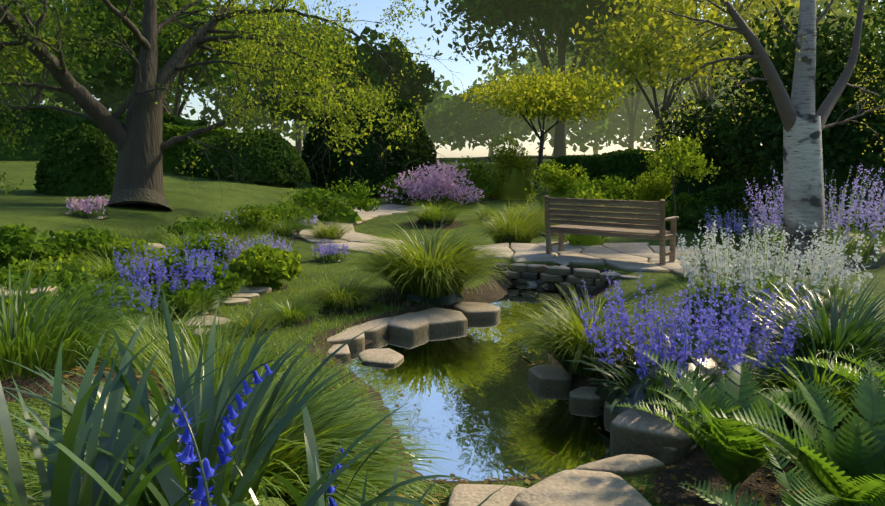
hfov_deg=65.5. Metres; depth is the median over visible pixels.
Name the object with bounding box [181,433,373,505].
strap grass
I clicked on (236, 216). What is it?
lavender flower
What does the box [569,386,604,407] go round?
rock
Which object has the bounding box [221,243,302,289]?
shrub
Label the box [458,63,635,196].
yellow tree
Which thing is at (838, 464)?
fern
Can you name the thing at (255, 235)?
grass
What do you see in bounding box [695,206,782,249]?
lavender flower
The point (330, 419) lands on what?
grass
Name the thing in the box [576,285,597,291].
rock wall
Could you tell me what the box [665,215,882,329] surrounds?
white flower
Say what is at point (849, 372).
fern
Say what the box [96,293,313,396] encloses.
grass
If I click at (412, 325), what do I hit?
rock
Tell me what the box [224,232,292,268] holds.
lavender flower
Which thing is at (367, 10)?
sky
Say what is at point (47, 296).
shrub
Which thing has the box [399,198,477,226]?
grass
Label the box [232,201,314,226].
shrub
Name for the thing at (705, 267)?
grass
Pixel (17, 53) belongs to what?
tree
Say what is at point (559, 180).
shrub
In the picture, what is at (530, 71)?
tree
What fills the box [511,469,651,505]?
rock
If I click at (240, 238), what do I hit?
grass
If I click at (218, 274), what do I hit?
shrub
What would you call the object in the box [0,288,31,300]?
rock wall
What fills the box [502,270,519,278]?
rock wall
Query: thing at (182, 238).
grass
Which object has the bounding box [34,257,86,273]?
grass
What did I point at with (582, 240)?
shrub
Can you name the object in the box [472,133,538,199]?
shrub
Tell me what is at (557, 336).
grass
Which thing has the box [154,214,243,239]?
shrub
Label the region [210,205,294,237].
shrub
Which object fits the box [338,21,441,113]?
tree
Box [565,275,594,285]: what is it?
rock wall
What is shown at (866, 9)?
leaves
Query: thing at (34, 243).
grass
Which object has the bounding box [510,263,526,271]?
rock wall
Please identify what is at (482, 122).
distant trees
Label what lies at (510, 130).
tree
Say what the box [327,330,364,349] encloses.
rock
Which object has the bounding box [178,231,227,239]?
lavender flower
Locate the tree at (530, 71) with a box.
[484,40,622,153]
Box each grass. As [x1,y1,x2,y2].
[0,234,56,259]
[0,244,177,380]
[0,318,248,505]
[0,329,462,505]
[0,358,310,499]
[1,285,380,505]
[11,360,253,485]
[32,290,152,370]
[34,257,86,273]
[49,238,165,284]
[51,236,101,266]
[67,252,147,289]
[73,296,253,374]
[76,268,135,298]
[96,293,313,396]
[145,220,223,248]
[149,229,222,255]
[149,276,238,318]
[169,451,509,505]
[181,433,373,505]
[187,223,266,261]
[187,253,236,269]
[214,275,255,298]
[219,236,287,261]
[219,307,284,334]
[236,225,295,245]
[259,212,320,238]
[261,295,321,324]
[283,197,326,225]
[298,271,382,311]
[305,217,361,239]
[335,216,520,305]
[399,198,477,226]
[451,194,555,244]
[465,202,508,220]
[489,279,679,376]
[501,191,580,234]
[609,199,653,224]
[669,240,756,279]
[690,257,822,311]
[691,202,759,233]
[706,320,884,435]
[730,269,884,380]
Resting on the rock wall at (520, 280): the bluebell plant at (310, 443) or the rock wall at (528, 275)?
the rock wall at (528, 275)
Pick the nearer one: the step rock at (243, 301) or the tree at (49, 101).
the step rock at (243, 301)
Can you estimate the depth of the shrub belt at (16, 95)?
63.66 m
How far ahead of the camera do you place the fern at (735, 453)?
3.47 m
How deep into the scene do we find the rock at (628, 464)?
3.77 m
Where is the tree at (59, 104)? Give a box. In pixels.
[13,91,62,106]
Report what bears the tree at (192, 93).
on the ground at (26, 204)
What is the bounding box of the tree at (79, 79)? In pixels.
[0,0,111,104]
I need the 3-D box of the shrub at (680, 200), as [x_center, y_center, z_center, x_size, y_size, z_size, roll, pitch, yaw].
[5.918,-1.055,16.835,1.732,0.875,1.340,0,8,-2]
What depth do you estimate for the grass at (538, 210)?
15.99 m
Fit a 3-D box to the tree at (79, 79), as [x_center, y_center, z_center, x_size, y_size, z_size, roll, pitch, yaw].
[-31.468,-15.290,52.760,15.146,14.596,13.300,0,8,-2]
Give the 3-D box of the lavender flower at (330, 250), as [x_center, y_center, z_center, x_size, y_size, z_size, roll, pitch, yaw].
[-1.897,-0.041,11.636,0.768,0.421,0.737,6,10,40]
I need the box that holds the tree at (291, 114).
[255,37,388,128]
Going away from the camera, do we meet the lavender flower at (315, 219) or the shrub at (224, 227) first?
the shrub at (224, 227)
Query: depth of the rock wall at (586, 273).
9.79 m
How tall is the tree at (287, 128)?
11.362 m
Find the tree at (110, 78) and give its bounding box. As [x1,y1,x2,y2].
[63,0,264,116]
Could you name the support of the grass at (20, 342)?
on the ground at (26, 204)
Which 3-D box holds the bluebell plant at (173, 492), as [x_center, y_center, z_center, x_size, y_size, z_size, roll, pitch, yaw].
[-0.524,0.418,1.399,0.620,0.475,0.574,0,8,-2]
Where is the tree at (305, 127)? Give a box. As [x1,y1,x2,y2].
[302,21,351,141]
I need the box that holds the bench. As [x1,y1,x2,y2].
[544,195,678,264]
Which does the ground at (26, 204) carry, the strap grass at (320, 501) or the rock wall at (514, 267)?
the strap grass at (320, 501)
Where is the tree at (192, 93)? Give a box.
[4,65,195,106]
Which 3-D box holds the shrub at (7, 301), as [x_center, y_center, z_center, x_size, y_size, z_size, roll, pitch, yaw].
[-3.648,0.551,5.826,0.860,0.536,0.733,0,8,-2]
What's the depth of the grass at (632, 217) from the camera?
17.57 m
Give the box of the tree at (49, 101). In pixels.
[8,32,64,103]
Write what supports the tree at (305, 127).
on the ground at (26, 204)
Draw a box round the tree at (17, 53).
[0,0,56,82]
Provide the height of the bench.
0.959 m
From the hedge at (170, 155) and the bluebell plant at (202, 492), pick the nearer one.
the bluebell plant at (202, 492)
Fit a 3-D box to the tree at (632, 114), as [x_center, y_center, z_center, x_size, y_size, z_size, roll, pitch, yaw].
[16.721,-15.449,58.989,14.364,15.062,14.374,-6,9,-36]
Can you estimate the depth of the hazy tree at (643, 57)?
29.38 m
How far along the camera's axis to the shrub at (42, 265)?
6.51 m
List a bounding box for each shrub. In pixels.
[0,223,59,269]
[0,252,97,296]
[0,267,61,294]
[0,291,113,327]
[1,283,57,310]
[33,123,118,195]
[33,226,118,262]
[34,269,153,327]
[69,237,167,267]
[110,247,182,285]
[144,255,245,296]
[144,279,218,314]
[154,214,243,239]
[167,234,239,264]
[172,135,226,176]
[199,129,310,183]
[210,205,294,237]
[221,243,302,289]
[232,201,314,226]
[276,176,381,224]
[301,90,439,197]
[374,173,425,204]
[379,160,483,204]
[399,176,490,205]
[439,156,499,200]
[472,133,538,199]
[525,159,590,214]
[556,186,613,245]
[562,175,631,217]
[619,167,677,212]
[649,91,765,209]
[652,192,708,228]
[673,181,772,229]
[697,0,884,228]
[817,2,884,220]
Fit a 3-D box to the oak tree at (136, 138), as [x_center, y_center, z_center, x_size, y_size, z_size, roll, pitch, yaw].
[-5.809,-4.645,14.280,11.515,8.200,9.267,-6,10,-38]
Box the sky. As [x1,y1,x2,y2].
[8,0,880,157]
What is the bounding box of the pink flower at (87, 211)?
[65,195,113,218]
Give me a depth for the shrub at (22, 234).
7.66 m
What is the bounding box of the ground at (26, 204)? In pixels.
[0,146,884,505]
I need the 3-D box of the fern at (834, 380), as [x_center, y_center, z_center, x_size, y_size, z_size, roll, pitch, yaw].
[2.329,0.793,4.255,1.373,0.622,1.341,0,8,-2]
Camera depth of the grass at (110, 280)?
7.28 m
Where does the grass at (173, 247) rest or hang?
on the ground at (26, 204)
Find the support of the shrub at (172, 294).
on the ground at (26, 204)
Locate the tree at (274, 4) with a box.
[224,0,316,129]
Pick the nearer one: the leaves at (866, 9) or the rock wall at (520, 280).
the rock wall at (520, 280)
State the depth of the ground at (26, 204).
8.99 m
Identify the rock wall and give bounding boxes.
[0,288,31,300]
[27,286,58,301]
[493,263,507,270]
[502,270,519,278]
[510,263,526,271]
[514,278,534,283]
[520,272,537,279]
[527,264,546,272]
[536,279,556,286]
[540,273,564,281]
[544,266,570,275]
[557,281,575,288]
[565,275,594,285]
[573,268,599,278]
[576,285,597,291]
[595,279,605,287]
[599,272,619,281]
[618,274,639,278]
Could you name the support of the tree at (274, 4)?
on the ground at (26, 204)
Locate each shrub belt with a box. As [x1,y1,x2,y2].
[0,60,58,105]
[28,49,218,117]
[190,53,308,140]
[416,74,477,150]
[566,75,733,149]
[707,84,774,143]
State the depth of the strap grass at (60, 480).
1.39 m
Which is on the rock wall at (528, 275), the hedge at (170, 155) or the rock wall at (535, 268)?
the rock wall at (535, 268)
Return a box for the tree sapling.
[642,134,720,215]
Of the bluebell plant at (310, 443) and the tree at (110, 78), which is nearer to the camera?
the bluebell plant at (310, 443)
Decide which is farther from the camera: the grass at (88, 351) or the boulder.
the boulder
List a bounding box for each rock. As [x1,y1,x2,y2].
[173,315,231,328]
[181,328,209,337]
[220,298,250,305]
[232,293,259,299]
[235,286,271,294]
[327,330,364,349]
[328,344,350,359]
[342,318,389,340]
[359,348,403,365]
[388,312,429,338]
[415,307,467,331]
[447,484,526,505]
[453,302,499,319]
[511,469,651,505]
[528,365,571,389]
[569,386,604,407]
[575,454,665,474]
[604,401,618,420]
[610,408,695,460]
[660,443,696,463]
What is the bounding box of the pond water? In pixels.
[342,284,621,480]
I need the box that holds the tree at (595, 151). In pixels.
[553,50,646,154]
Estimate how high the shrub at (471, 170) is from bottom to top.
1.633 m
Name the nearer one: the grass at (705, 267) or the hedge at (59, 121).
the grass at (705, 267)
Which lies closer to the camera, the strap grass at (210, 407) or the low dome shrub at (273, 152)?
the strap grass at (210, 407)
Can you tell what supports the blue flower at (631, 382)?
on the ground at (26, 204)
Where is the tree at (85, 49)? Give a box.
[38,0,230,88]
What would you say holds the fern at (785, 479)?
on the ground at (26, 204)
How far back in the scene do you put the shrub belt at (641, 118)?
69.08 m
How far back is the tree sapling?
12.50 m
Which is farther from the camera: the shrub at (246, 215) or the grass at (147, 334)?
the shrub at (246, 215)
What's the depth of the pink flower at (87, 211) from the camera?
11.64 m
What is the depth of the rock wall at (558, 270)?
10.06 m
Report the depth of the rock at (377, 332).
7.18 m
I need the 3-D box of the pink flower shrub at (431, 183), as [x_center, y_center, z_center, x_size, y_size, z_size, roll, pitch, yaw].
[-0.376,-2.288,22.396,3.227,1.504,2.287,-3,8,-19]
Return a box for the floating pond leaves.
[361,287,600,475]
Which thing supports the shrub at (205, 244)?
on the ground at (26, 204)
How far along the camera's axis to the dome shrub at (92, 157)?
16.00 m
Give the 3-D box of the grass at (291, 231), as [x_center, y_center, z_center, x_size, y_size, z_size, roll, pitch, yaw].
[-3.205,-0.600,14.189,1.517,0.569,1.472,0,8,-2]
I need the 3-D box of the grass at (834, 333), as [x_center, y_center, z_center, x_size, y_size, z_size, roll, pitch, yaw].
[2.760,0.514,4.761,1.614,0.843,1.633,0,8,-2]
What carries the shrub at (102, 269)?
on the ground at (26, 204)
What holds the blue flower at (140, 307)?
on the ground at (26, 204)
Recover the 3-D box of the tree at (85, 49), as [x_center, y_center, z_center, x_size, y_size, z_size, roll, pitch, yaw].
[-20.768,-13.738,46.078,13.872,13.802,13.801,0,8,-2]
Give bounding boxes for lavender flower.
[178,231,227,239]
[224,210,262,224]
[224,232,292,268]
[293,215,318,229]
[310,238,349,262]
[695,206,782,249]
[741,165,884,271]
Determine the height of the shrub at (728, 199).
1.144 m
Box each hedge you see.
[0,103,207,160]
[162,122,237,171]
[549,148,766,199]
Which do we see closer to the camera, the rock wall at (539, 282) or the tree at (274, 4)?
the rock wall at (539, 282)
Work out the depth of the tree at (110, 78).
35.08 m
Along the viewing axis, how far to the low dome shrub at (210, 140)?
24.00 m
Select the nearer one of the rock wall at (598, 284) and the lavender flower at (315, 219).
the rock wall at (598, 284)
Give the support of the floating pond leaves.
on the pond water
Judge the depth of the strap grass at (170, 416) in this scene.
2.75 m
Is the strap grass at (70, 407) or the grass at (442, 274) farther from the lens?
the grass at (442, 274)
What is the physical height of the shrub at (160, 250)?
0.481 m
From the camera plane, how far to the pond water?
5.28 m
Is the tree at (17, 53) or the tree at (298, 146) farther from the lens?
the tree at (298, 146)
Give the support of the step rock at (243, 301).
on the ground at (26, 204)
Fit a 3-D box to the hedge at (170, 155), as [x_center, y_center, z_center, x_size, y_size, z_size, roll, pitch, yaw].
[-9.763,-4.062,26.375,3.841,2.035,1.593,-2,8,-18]
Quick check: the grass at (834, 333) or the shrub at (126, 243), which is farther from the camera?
the shrub at (126, 243)
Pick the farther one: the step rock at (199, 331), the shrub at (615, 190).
the shrub at (615, 190)
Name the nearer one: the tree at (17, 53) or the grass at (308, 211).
the grass at (308, 211)
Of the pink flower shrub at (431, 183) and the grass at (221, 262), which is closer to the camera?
the grass at (221, 262)
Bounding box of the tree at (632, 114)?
[545,4,717,148]
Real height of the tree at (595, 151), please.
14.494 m
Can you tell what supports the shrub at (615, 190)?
on the ground at (26, 204)
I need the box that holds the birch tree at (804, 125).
[616,0,884,274]
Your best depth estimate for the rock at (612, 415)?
4.92 m
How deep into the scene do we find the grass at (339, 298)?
7.76 m
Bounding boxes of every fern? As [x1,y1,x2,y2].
[606,345,873,491]
[648,370,799,430]
[680,445,884,505]
[699,356,884,505]
[777,349,884,396]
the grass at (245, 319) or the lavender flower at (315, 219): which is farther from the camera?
the lavender flower at (315, 219)
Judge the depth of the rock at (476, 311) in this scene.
8.10 m
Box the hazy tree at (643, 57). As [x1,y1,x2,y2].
[570,0,751,150]
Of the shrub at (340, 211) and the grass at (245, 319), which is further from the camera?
the shrub at (340, 211)
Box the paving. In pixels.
[299,204,797,286]
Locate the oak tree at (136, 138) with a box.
[0,0,465,218]
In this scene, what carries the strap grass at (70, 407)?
on the ground at (26, 204)
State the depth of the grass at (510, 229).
13.29 m
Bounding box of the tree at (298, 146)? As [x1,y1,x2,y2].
[220,12,345,153]
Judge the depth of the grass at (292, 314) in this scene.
7.17 m
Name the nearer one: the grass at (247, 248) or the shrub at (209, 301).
the shrub at (209, 301)
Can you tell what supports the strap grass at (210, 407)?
on the ground at (26, 204)
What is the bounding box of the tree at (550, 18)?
[421,0,687,156]
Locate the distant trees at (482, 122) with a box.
[421,56,628,156]
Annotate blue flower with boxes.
[85,273,162,332]
[113,237,233,313]
[562,269,824,417]
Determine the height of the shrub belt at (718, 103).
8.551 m
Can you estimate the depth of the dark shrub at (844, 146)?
14.81 m
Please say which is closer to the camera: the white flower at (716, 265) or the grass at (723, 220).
the white flower at (716, 265)
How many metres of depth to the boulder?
9.10 m
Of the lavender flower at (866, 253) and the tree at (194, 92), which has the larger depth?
the tree at (194, 92)
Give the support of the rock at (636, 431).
on the ground at (26, 204)
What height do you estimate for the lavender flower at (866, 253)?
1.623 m
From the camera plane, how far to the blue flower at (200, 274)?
7.55 m
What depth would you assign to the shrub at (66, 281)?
6.42 m
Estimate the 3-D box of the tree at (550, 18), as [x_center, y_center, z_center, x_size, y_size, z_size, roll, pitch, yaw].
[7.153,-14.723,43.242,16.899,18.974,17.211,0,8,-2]
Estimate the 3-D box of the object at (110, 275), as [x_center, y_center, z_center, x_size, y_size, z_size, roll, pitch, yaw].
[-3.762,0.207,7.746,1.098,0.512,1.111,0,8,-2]
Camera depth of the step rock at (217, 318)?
7.02 m
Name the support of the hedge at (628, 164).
on the ground at (26, 204)
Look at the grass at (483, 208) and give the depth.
18.48 m
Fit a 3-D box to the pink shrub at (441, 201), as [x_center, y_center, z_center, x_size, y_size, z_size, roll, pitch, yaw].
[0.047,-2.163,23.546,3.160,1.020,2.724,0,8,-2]
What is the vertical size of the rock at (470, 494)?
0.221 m
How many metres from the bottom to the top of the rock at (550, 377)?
0.180 m
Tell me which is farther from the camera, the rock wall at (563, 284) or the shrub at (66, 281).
the rock wall at (563, 284)
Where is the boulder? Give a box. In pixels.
[147,243,165,254]
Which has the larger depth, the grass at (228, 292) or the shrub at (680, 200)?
the shrub at (680, 200)
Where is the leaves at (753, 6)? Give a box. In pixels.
[609,0,829,144]
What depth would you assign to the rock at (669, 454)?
4.18 m
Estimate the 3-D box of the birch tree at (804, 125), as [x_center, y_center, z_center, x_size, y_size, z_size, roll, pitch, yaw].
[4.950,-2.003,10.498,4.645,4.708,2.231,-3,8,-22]
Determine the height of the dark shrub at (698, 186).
3.299 m
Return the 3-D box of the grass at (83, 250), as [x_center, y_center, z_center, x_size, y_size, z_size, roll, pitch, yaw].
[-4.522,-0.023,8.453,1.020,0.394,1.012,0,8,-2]
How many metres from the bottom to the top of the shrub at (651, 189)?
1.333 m
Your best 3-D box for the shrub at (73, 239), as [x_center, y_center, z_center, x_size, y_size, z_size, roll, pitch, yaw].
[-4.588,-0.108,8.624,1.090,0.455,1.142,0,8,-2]
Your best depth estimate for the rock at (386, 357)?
6.39 m
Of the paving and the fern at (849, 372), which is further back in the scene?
the paving
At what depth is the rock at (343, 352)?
6.45 m
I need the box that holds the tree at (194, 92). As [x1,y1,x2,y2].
[168,15,226,111]
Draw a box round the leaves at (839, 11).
[704,0,882,100]
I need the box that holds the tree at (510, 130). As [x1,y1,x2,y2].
[437,95,547,156]
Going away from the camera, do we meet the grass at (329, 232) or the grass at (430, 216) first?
the grass at (329, 232)
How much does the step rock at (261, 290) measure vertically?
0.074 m
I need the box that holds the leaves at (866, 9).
[792,0,884,72]

